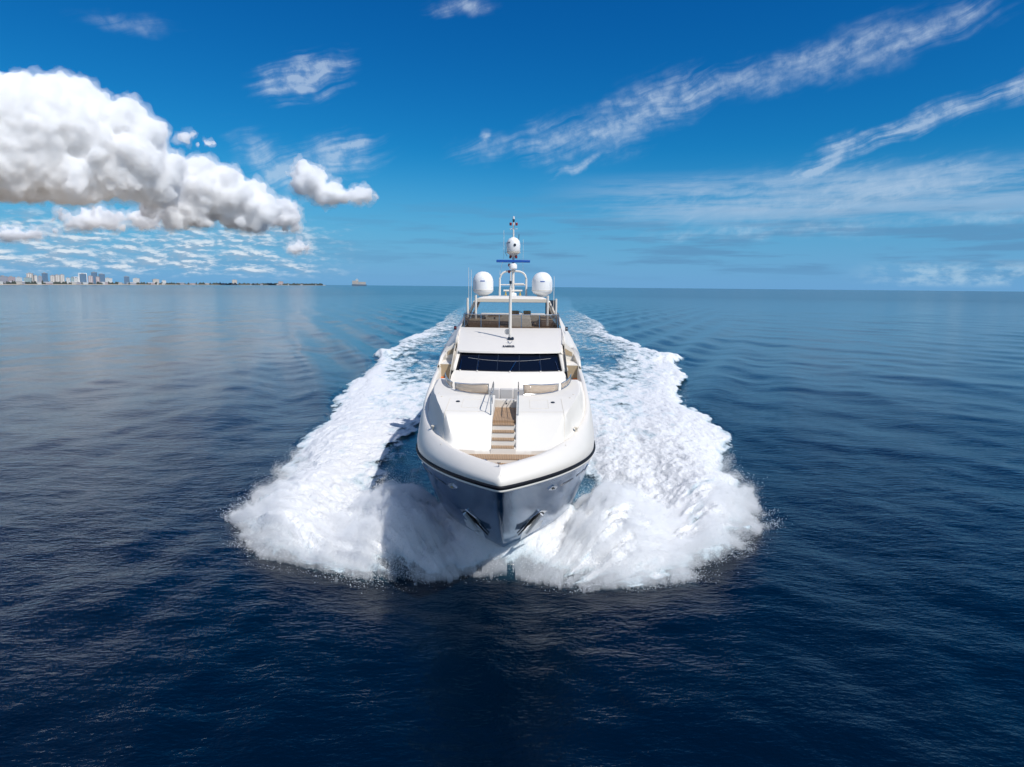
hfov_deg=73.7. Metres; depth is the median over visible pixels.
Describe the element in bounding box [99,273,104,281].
city building
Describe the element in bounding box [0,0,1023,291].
sky
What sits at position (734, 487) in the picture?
spray drops
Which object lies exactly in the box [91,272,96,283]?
city building
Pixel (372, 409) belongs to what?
white water
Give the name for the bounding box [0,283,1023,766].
sea
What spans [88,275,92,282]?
city building
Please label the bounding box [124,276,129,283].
city building
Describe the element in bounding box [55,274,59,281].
city building
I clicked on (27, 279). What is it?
city building
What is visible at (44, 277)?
city building
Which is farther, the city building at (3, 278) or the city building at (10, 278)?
the city building at (10, 278)
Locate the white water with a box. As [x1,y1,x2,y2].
[238,310,751,586]
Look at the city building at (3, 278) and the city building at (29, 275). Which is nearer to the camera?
the city building at (3, 278)
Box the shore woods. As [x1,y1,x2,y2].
[3,280,322,284]
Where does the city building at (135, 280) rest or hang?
on the beach land
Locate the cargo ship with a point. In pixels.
(356, 283)
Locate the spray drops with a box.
[220,433,783,592]
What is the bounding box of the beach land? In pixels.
[0,283,147,284]
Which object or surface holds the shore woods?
on the beach land
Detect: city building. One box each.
[0,275,7,282]
[8,276,14,281]
[24,277,31,282]
[26,273,33,281]
[42,272,47,281]
[50,275,55,281]
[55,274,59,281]
[60,274,64,282]
[78,273,86,282]
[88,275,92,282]
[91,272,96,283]
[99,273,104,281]
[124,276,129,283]
[133,278,139,282]
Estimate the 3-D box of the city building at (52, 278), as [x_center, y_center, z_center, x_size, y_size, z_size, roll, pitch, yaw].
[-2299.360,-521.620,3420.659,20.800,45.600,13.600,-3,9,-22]
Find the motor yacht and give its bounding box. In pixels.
[416,216,594,546]
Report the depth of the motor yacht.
27.59 m
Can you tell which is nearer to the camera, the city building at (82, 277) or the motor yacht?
the motor yacht
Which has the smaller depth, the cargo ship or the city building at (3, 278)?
the city building at (3, 278)
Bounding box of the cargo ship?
[352,279,366,285]
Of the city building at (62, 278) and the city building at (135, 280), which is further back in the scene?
the city building at (135, 280)

